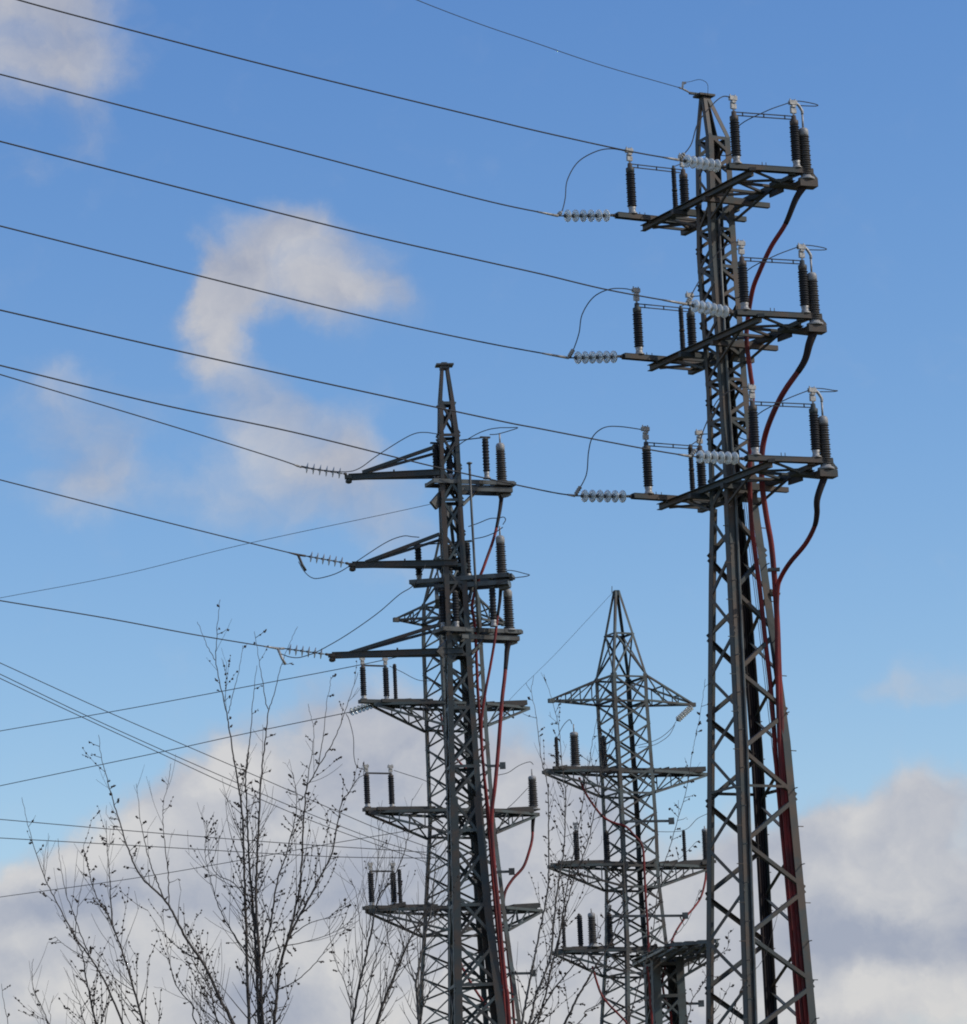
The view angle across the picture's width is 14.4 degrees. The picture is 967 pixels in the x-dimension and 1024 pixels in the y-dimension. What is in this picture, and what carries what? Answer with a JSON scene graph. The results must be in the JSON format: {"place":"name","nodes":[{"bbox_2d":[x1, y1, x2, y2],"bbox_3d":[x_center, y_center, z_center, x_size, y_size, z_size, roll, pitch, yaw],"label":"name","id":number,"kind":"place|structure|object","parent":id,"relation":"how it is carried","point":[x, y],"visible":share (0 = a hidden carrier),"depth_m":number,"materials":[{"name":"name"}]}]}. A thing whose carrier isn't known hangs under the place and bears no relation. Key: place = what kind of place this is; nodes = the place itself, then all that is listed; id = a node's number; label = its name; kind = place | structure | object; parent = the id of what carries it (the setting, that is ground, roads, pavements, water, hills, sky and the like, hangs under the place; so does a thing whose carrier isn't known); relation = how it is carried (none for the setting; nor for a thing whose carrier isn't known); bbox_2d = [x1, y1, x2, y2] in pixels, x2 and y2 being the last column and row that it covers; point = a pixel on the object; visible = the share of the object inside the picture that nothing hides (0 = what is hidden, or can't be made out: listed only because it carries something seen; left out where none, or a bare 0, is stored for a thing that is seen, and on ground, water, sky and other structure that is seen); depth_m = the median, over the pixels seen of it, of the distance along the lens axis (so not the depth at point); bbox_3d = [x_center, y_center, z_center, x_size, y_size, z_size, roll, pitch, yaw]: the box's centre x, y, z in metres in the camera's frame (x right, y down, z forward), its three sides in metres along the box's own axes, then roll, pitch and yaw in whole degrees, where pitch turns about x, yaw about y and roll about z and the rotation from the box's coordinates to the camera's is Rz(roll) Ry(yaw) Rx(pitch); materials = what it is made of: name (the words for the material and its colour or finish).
{"place":"outdoors","nodes":[
{"label":"outdoors","id":0,"kind":"place"},
{"bbox_2d":[0,0,966,1023],"label":"sky","id":1,"kind":"structure","parent":0,"point":[873,609],"materials":[{"name":"blue"}]},
{"label":"ground","id":2,"kind":"structure","parent":0,"visible":0},
{"bbox_2d":[1,943,89,1023],"bbox_3d":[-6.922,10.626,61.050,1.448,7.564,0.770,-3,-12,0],"label":"bare tree","id":3,"kind":"object","parent":2,"relation":"on","point":[38,1004],"visible":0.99,"depth_m":61.72,"materials":[{"name":"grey plant"}]},
{"bbox_2d":[22,800,162,1023],"bbox_3d":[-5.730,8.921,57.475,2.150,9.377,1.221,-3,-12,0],"label":"bare tree","id":4,"kind":"object","parent":2,"relation":"on","point":[72,931],"visible":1,"depth_m":57.84,"materials":[{"name":"brown plant"}]},
{"bbox_2d":[82,735,255,1023],"bbox_3d":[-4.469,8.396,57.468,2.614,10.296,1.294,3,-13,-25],"label":"bare tree","id":5,"kind":"object","parent":2,"relation":"on","point":[220,999],"visible":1,"depth_m":57.92,"materials":[{"name":"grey plant"}]},
{"bbox_2d":[185,601,364,1023],"bbox_3d":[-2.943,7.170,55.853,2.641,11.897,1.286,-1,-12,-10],"label":"bare tree","id":6,"kind":"object","parent":2,"relation":"on","point":[258,970],"visible":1,"depth_m":56.04,"materials":[{"name":"brown plant"}]},
{"bbox_2d":[322,783,459,1023],"bbox_3d":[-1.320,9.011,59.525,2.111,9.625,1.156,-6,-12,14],"label":"bare tree","id":7,"kind":"object","parent":2,"relation":"on","point":[390,986],"visible":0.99,"depth_m":59.90,"materials":[{"name":"brown plant"}]},
{"bbox_2d":[386,836,451,1023],"bbox_3d":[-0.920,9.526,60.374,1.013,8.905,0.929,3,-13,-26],"label":"bare tree","id":8,"kind":"object","parent":2,"relation":"on","point":[418,1001],"visible":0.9,"depth_m":60.77,"materials":[{"name":"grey plant"}]},
{"bbox_2d":[328,362,522,1023],"bbox_3d":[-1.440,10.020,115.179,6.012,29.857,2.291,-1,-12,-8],"label":"lattice pylon","id":9,"kind":"object","parent":2,"relation":"on","point":[448,583],"visible":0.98,"depth_m":116.39,"materials":[{"name":"metal"}]},
{"bbox_2d":[285,644,328,658],"bbox_3d":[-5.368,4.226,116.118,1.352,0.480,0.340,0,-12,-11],"label":"glass insulator string","id":10,"kind":"object","parent":9,"relation":"attached to","point":[307,652],"visible":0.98,"depth_m":116.05,"materials":[{"name":"glass"}]},
{"bbox_2d":[0,600,286,664],"bbox_3d":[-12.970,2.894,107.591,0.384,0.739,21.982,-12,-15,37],"label":"power line","id":11,"kind":"object","parent":10,"relation":"attached to","point":[278,649],"visible":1,"depth_m":112.35,"materials":[{"name":"grey metal"}]},
{"bbox_2d":[282,564,425,657],"bbox_3d":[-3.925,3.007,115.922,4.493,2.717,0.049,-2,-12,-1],"label":"jumper wire","id":12,"kind":"object","parent":10,"relation":"attached to","point":[361,624],"visible":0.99,"depth_m":115.82,"materials":[{"name":"grey metal"}]},
{"bbox_2d":[302,463,346,477],"bbox_3d":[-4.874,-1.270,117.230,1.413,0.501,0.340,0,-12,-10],"label":"glass insulator string","id":13,"kind":"object","parent":9,"relation":"attached to","point":[338,473],"visible":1,"depth_m":117.16,"materials":[{"name":"glass"}]},
{"bbox_2d":[0,374,301,467],"bbox_3d":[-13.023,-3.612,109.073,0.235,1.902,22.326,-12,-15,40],"label":"power line","id":14,"kind":"object","parent":13,"relation":"attached to","point":[296,465],"visible":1,"depth_m":112.85,"materials":[{"name":"black metal"}]},
{"bbox_2d":[302,432,436,471],"bbox_3d":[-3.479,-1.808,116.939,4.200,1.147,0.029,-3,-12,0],"label":"jumper wire","id":15,"kind":"object","parent":13,"relation":"attached to","point":[372,458],"visible":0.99,"depth_m":116.88,"materials":[{"name":"black metal"}]},
{"bbox_2d":[306,552,348,567],"bbox_3d":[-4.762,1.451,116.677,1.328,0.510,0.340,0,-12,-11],"label":"glass insulator string","id":16,"kind":"object","parent":9,"relation":"attached to","point":[328,560],"visible":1,"depth_m":116.61,"materials":[{"name":"glass"}]},
{"bbox_2d":[0,479,306,570],"bbox_3d":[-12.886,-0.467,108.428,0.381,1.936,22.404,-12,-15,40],"label":"power line","id":17,"kind":"object","parent":16,"relation":"attached to","point":[300,560],"visible":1,"depth_m":112.89,"materials":[{"name":"metal"}]},
{"bbox_2d":[298,535,418,578],"bbox_3d":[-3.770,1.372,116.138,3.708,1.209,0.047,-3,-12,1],"label":"jumper wire","id":18,"kind":"object","parent":9,"relation":"hanging from","point":[357,560],"visible":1,"depth_m":116.12,"materials":[{"name":"grey metal"}]},
{"bbox_2d":[450,427,499,452],"bbox_3d":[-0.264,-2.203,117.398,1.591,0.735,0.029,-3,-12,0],"label":"jumper wire","id":19,"kind":"object","parent":9,"relation":"attached to","point":[472,436],"visible":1,"depth_m":117.41,"materials":[{"name":"grey metal"}]},
{"bbox_2d":[468,517,505,526],"bbox_3d":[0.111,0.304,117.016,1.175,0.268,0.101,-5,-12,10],"label":"jumper wire","id":20,"kind":"object","parent":9,"relation":"attached to","point":[490,518],"visible":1,"depth_m":117.02,"materials":[{"name":"grey metal"}]},
{"bbox_2d":[471,494,506,1023],"bbox_3d":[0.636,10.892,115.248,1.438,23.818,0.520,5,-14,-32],"label":"red cable","id":21,"kind":"object","parent":9,"relation":"attached to","point":[477,676],"visible":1,"depth_m":116.13,"materials":[{"name":"red rubber"}]},
{"bbox_2d":[480,589,506,1016],"bbox_3d":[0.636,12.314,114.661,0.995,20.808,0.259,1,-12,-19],"label":"red cable","id":22,"kind":"object","parent":9,"relation":"hanging from","point":[484,699],"visible":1,"depth_m":115.78,"materials":[{"name":"red rubber"}]},
{"bbox_2d":[490,640,511,1023],"bbox_3d":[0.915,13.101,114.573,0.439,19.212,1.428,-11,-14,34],"label":"red cable","id":23,"kind":"object","parent":9,"relation":"attached to","point":[506,660],"visible":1,"depth_m":114.81,"materials":[{"name":"red rubber"}]},
{"bbox_2d":[490,427,517,434],"bbox_3d":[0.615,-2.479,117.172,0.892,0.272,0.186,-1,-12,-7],"label":"jumper wire","id":24,"kind":"object","parent":9,"relation":"attached to","point":[505,431],"visible":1,"depth_m":117.12,"materials":[{"name":"grey metal"}]},
{"bbox_2d":[495,570,529,584],"bbox_3d":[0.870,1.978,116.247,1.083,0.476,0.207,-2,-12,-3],"label":"jumper wire","id":25,"kind":"object","parent":9,"relation":"attached to","point":[515,577],"visible":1,"depth_m":116.19,"materials":[{"name":"grey metal"}]},
{"bbox_2d":[358,506,542,1023],"bbox_3d":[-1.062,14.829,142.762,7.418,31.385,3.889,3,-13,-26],"label":"lattice pylon","id":26,"kind":"object","parent":2,"relation":"on","point":[426,708],"visible":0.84,"depth_m":143.44,"materials":[{"name":"grey metal"}]},
{"bbox_2d":[1,657,396,730],"bbox_3d":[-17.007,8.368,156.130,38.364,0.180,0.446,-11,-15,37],"label":"power line","id":27,"kind":"object","parent":26,"relation":"attached to","point":[195,696],"visible":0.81,"depth_m":152.07,"materials":[{"name":"grey metal"}]},
{"bbox_2d":[0,819,425,852],"bbox_3d":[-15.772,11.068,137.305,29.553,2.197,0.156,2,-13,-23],"label":"power line","id":28,"kind":"object","parent":26,"relation":"attached to","point":[202,836],"visible":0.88,"depth_m":139.52,"materials":[{"name":"grey metal"}]},
{"bbox_2d":[2,828,423,896],"bbox_3d":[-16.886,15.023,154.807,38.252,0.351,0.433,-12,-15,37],"label":"power line","id":29,"kind":"object","parent":26,"relation":"attached to","point":[205,866],"visible":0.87,"depth_m":150.73,"materials":[{"name":"black metal"}]},
{"bbox_2d":[1,504,429,597],"bbox_3d":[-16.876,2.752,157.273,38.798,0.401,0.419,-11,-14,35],"label":"power line","id":30,"kind":"object","parent":26,"relation":"attached to","point":[214,551],"visible":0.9,"depth_m":153.15,"materials":[{"name":"grey metal"}]},
{"bbox_2d":[0,674,434,857],"bbox_3d":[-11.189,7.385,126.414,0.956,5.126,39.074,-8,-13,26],"label":"power line","id":31,"kind":"object","parent":26,"relation":"attached to","point":[200,766],"visible":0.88,"depth_m":129.58,"materials":[{"name":"grey metal"}]},
{"bbox_2d":[0,663,434,849],"bbox_3d":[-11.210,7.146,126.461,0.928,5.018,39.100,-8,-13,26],"label":"power line","id":32,"kind":"object","parent":26,"relation":"attached to","point":[204,753],"visible":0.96,"depth_m":130.00,"materials":[{"name":"grey metal"}]},
{"bbox_2d":[0,678,441,867],"bbox_3d":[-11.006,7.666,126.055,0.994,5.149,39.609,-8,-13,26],"label":"power line","id":33,"kind":"object","parent":26,"relation":"attached to","point":[205,774],"visible":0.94,"depth_m":129.45,"materials":[{"name":"grey metal"}]},
{"bbox_2d":[2,838,441,858],"bbox_3d":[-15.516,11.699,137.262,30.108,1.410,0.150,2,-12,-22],"label":"power line","id":34,"kind":"object","parent":26,"relation":"attached to","point":[201,849],"visible":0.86,"depth_m":139.33,"materials":[{"name":"grey metal"}]},
{"bbox_2d":[346,714,363,769],"bbox_3d":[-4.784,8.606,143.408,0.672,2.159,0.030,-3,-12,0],"label":"jumper wire","id":35,"kind":"object","parent":26,"relation":"hanging from","point":[353,743],"visible":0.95,"depth_m":143.39,"materials":[{"name":"grey metal"}]},
{"bbox_2d":[348,703,375,714],"bbox_3d":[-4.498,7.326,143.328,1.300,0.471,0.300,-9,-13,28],"label":"glass insulator string","id":36,"kind":"object","parent":26,"relation":"attached to","point":[359,709],"visible":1,"depth_m":143.38,"materials":[{"name":"glass"}]},
{"bbox_2d":[0,712,347,785],"bbox_3d":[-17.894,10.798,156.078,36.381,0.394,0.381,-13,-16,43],"label":"power line","id":37,"kind":"object","parent":36,"relation":"attached to","point":[175,748],"visible":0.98,"depth_m":150.88,"materials":[{"name":"grey metal"}]},
{"bbox_2d":[394,770,435,786],"bbox_3d":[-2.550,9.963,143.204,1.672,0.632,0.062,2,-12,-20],"label":"jumper wire","id":38,"kind":"object","parent":26,"relation":"attached to","point":[415,777],"visible":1,"depth_m":143.21,"materials":[{"name":"grey metal"}]},
{"bbox_2d":[440,713,462,764],"bbox_3d":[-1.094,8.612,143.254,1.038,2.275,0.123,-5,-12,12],"label":"jumper wire","id":39,"kind":"object","parent":26,"relation":"attached to","point":[460,763],"visible":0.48,"depth_m":143.41,"materials":[{"name":"grey metal"}]},
{"bbox_2d":[462,964,487,1007],"bbox_3d":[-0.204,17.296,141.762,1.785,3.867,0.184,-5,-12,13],"label":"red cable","id":40,"kind":"object","parent":26,"relation":"attached to","point":[476,991],"visible":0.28,"depth_m":141.63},
{"bbox_2d":[503,815,534,1023],"bbox_3d":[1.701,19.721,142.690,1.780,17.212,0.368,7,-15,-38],"label":"red cable","id":41,"kind":"object","parent":26,"relation":"hanging from","point":[517,874],"visible":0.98,"depth_m":143.71,"materials":[{"name":"red rubber"}]},
{"bbox_2d":[508,673,578,1023],"bbox_3d":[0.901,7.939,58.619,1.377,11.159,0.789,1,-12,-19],"label":"bare tree","id":42,"kind":"object","parent":2,"relation":"on","point":[539,987],"visible":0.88,"depth_m":59.03,"materials":[{"name":"brown plant"}]},
{"bbox_2d":[524,700,639,1023],"bbox_3d":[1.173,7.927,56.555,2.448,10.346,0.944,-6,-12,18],"label":"bare tree","id":43,"kind":"object","parent":2,"relation":"on","point":[546,983],"visible":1,"depth_m":56.91,"materials":[{"name":"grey plant"}]},
{"bbox_2d":[542,590,715,1023],"bbox_3d":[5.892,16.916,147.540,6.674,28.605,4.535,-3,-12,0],"label":"lattice pylon","id":44,"kind":"object","parent":2,"relation":"on","point":[635,773],"visible":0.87,"depth_m":148.28,"materials":[{"name":"grey metal"}]},
{"bbox_2d":[493,600,605,717],"bbox_3d":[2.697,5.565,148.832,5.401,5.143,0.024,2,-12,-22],"label":"power line","id":45,"kind":"object","parent":44,"relation":"attached to","point":[559,649],"visible":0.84,"depth_m":148.40,"materials":[{"name":"grey metal"}]},
{"bbox_2d":[591,966,626,1023],"bbox_3d":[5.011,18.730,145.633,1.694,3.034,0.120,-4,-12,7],"label":"red cable","id":46,"kind":"object","parent":44,"relation":"attached to","point":[609,1005],"visible":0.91,"depth_m":145.68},
{"bbox_2d":[578,777,649,951],"bbox_3d":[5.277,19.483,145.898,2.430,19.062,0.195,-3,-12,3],"label":"red cable","id":47,"kind":"object","parent":44,"relation":"attached to","point":[643,854],"visible":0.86,"depth_m":147.13,"materials":[{"name":"red rubber"}]},
{"bbox_2d":[633,722,675,746],"bbox_3d":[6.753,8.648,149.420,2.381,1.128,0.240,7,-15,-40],"label":"jumper wire","id":48,"kind":"object","parent":44,"relation":"attached to","point":[658,738],"visible":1,"depth_m":149.31,"materials":[{"name":"grey metal"}]},
{"bbox_2d":[652,814,705,831],"bbox_3d":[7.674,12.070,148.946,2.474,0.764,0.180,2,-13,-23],"label":"jumper wire","id":49,"kind":"object","parent":44,"relation":"attached to","point":[682,830],"visible":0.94,"depth_m":148.87,"materials":[{"name":"grey metal"}]},
{"bbox_2d":[676,705,692,721],"bbox_3d":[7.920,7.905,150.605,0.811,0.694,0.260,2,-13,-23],"label":"glass insulator string","id":50,"kind":"object","parent":44,"relation":"attached to","point":[684,713],"visible":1,"depth_m":150.51,"materials":[{"name":"glass"}]},
{"bbox_2d":[670,868,706,947],"bbox_3d":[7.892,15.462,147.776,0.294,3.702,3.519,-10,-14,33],"label":"red cable","id":51,"kind":"object","parent":44,"relation":"attached to","point":[698,901],"visible":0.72,"depth_m":148.23,"materials":[{"name":"red rubber"}]},
{"bbox_2d":[630,939,719,1023],"bbox_3d":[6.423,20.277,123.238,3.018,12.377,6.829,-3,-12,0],"label":"lattice pylon","id":52,"kind":"object","parent":2,"relation":"on","point":[675,1002],"visible":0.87,"depth_m":124.86,"materials":[{"name":"grey metal"}]},
{"bbox_2d":[646,966,652,1023],"bbox_3d":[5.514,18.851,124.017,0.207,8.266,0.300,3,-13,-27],"label":"red cable","id":53,"kind":"object","parent":52,"relation":"attached to","point":[649,989],"visible":1,"depth_m":124.57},
{"bbox_2d":[661,966,671,1023],"bbox_3d":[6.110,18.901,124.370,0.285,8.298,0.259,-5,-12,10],"label":"red cable","id":54,"kind":"object","parent":52,"relation":"hanging from","point":[663,991],"visible":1,"depth_m":124.98,"materials":[{"name":"red rubber"}]},
{"bbox_2d":[627,681,784,1023],"bbox_3d":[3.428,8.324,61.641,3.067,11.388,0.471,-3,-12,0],"label":"bare tree","id":55,"kind":"object","parent":2,"relation":"on","point":[672,941],"visible":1,"depth_m":61.87,"materials":[{"name":"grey plant"}]},
{"bbox_2d":[610,92,837,1023],"bbox_3d":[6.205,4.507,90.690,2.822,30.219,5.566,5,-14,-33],"label":"lattice pylon","id":56,"kind":"object","parent":2,"relation":"on","point":[712,495],"visible":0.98,"depth_m":91.21,"materials":[{"name":"metal"}]},
{"bbox_2d":[417,0,689,92],"bbox_3d":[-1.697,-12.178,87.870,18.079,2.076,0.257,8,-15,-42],"label":"earth wire","id":57,"kind":"object","parent":56,"relation":"attached to","point":[683,83],"visible":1,"depth_m":91.08,"materials":[{"name":"grey metal"}]},
{"bbox_2d":[558,209,616,221],"bbox_3d":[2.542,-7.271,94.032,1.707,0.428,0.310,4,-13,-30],"label":"glass insulator string","id":58,"kind":"object","parent":56,"relation":"attached to","point":[589,215],"visible":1,"depth_m":93.97,"materials":[{"name":"glass"}]},
{"bbox_2d":[0,74,558,216],"bbox_3d":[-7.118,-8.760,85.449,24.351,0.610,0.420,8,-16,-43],"label":"power line","id":59,"kind":"object","parent":58,"relation":"attached to","point":[551,214],"visible":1,"depth_m":87.92,"materials":[{"name":"grey metal"}]},
{"bbox_2d":[557,148,621,214],"bbox_3d":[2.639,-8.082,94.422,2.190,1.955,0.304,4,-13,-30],"label":"jumper wire","id":60,"kind":"object","parent":56,"relation":"attached to","point":[559,212],"visible":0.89,"depth_m":94.36,"materials":[{"name":"grey metal"}]},
{"bbox_2d":[569,351,623,363],"bbox_3d":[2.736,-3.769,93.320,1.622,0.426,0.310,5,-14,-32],"label":"glass insulator string","id":61,"kind":"object","parent":56,"relation":"attached to","point":[585,357],"visible":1,"depth_m":93.25,"materials":[{"name":"glass"}]},
{"bbox_2d":[0,225,568,358],"bbox_3d":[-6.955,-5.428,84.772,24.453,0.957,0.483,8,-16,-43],"label":"power line","id":62,"kind":"object","parent":61,"relation":"attached to","point":[560,356],"visible":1,"depth_m":87.29,"materials":[{"name":"grey metal"}]},
{"bbox_2d":[567,288,632,356],"bbox_3d":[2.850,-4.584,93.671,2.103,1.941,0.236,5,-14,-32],"label":"jumper wire","id":63,"kind":"object","parent":56,"relation":"attached to","point":[571,353],"visible":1,"depth_m":93.51,"materials":[{"name":"grey metal"}]},
{"bbox_2d":[576,489,632,502],"bbox_3d":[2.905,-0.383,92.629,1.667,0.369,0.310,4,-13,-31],"label":"glass insulator string","id":64,"kind":"object","parent":56,"relation":"attached to","point":[614,496],"visible":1,"depth_m":92.56,"materials":[{"name":"glass"}]},
{"bbox_2d":[0,365,575,496],"bbox_3d":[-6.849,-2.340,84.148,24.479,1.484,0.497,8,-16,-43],"label":"power line","id":65,"kind":"object","parent":64,"relation":"attached to","point":[572,495],"visible":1,"depth_m":86.51,"materials":[{"name":"black metal"}]},
{"bbox_2d":[574,426,640,494],"bbox_3d":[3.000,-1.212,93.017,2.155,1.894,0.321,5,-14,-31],"label":"jumper wire","id":66,"kind":"object","parent":56,"relation":"attached to","point":[579,488],"visible":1,"depth_m":92.81,"materials":[{"name":"grey metal"}]},
{"bbox_2d":[679,155,725,171],"bbox_3d":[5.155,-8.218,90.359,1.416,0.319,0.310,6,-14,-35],"label":"glass insulator string","id":67,"kind":"object","parent":56,"relation":"attached to","point":[705,163],"visible":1,"depth_m":90.28,"materials":[{"name":"glass"}]},
{"bbox_2d":[18,0,678,160],"bbox_3d":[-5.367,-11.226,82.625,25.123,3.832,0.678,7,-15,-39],"label":"power line","id":68,"kind":"object","parent":67,"relation":"attached to","point":[674,159],"visible":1,"depth_m":84.45,"materials":[{"name":"grey metal"}]},
{"bbox_2d":[678,96,729,159],"bbox_3d":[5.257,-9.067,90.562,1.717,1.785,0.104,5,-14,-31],"label":"jumper wire","id":69,"kind":"object","parent":56,"relation":"attached to","point":[682,155],"visible":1,"depth_m":90.39,"materials":[{"name":"grey metal"}]},
{"bbox_2d":[687,299,733,317],"bbox_3d":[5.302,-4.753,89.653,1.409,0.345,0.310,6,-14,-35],"label":"glass insulator string","id":70,"kind":"object","parent":56,"relation":"attached to","point":[712,309],"visible":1,"depth_m":89.58,"materials":[{"name":"glass"}]},
{"bbox_2d":[0,141,686,305],"bbox_3d":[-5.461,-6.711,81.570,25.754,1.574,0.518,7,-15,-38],"label":"power line","id":71,"kind":"object","parent":70,"relation":"attached to","point":[678,302],"visible":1,"depth_m":83.65,"materials":[{"name":"grey metal"}]},
{"bbox_2d":[686,241,737,303],"bbox_3d":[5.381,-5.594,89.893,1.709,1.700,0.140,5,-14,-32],"label":"jumper wire","id":72,"kind":"object","parent":56,"relation":"attached to","point":[688,300],"visible":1,"depth_m":89.82,"materials":[{"name":"grey metal"}]},
{"bbox_2d":[692,450,744,464],"bbox_3d":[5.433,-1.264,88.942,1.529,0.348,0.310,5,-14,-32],"label":"glass insulator string","id":73,"kind":"object","parent":56,"relation":"attached to","point":[715,457],"visible":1,"depth_m":88.87,"materials":[{"name":"glass"}]},
{"bbox_2d":[0,309,691,457],"bbox_3d":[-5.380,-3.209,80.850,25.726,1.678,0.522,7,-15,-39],"label":"power line","id":74,"kind":"object","parent":73,"relation":"attached to","point":[686,455],"visible":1,"depth_m":82.85,"materials":[{"name":"black metal"}]},
{"bbox_2d":[690,387,747,455],"bbox_3d":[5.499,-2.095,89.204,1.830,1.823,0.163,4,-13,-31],"label":"jumper wire","id":75,"kind":"object","parent":56,"relation":"attached to","point":[693,452],"visible":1,"depth_m":89.09,"materials":[{"name":"grey metal"}]},
{"bbox_2d":[683,102,788,157],"bbox_3d":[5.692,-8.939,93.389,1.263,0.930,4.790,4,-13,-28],"label":"jumper wire","id":76,"kind":"object","parent":56,"relation":"attached to","point":[750,118],"visible":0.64,"depth_m":91.50,"materials":[{"name":"grey metal"}]},
{"bbox_2d":[691,247,797,298],"bbox_3d":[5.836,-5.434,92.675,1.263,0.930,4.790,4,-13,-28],"label":"jumper wire","id":77,"kind":"object","parent":56,"relation":"attached to","point":[755,265],"visible":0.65,"depth_m":90.81,"materials":[{"name":"grey metal"}]},
{"bbox_2d":[700,390,808,439],"bbox_3d":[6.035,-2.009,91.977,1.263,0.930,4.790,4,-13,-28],"label":"jumper wire","id":78,"kind":"object","parent":56,"relation":"attached to","point":[766,409],"visible":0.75,"depth_m":90.09,"materials":[{"name":"grey metal"}]},
{"bbox_2d":[744,187,807,1023],"bbox_3d":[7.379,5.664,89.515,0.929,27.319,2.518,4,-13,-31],"label":"red cable","id":79,"kind":"object","parent":56,"relation":"hanging from","point":[800,191],"visible":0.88,"depth_m":90.91,"materials":[{"name":"red rubber"}]},
{"bbox_2d":[759,332,817,1023],"bbox_3d":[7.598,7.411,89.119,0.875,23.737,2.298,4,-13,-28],"label":"red cable","id":80,"kind":"object","parent":56,"relation":"attached to","point":[809,343],"visible":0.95,"depth_m":90.65,"materials":[{"name":"rubber"}]},
{"bbox_2d":[775,477,827,1023],"bbox_3d":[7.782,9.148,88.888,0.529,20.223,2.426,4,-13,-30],"label":"red cable","id":81,"kind":"object","parent":56,"relation":"attached to","point":[817,497],"visible":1,"depth_m":90.18,"materials":[{"name":"red rubber"}]},
{"bbox_2d":[796,100,817,106],"bbox_3d":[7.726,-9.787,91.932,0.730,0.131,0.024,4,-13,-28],"label":"jumper wire","id":82,"kind":"object","parent":56,"relation":"attached to","point":[807,102],"visible":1,"depth_m":91.96,"materials":[{"name":"grey metal"}]},
{"bbox_2d":[806,245,826,250],"bbox_3d":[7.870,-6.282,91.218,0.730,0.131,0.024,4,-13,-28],"label":"jumper wire","id":83,"kind":"object","parent":56,"relation":"attached to","point":[816,246],"visible":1,"depth_m":91.24,"materials":[{"name":"grey metal"}]},
{"bbox_2d":[817,388,837,391],"bbox_3d":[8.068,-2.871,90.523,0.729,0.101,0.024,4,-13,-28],"label":"jumper wire","id":84,"kind":"object","parent":56,"relation":"attached to","point":[827,389],"visible":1,"depth_m":90.55,"materials":[{"name":"grey metal"}]}
]}

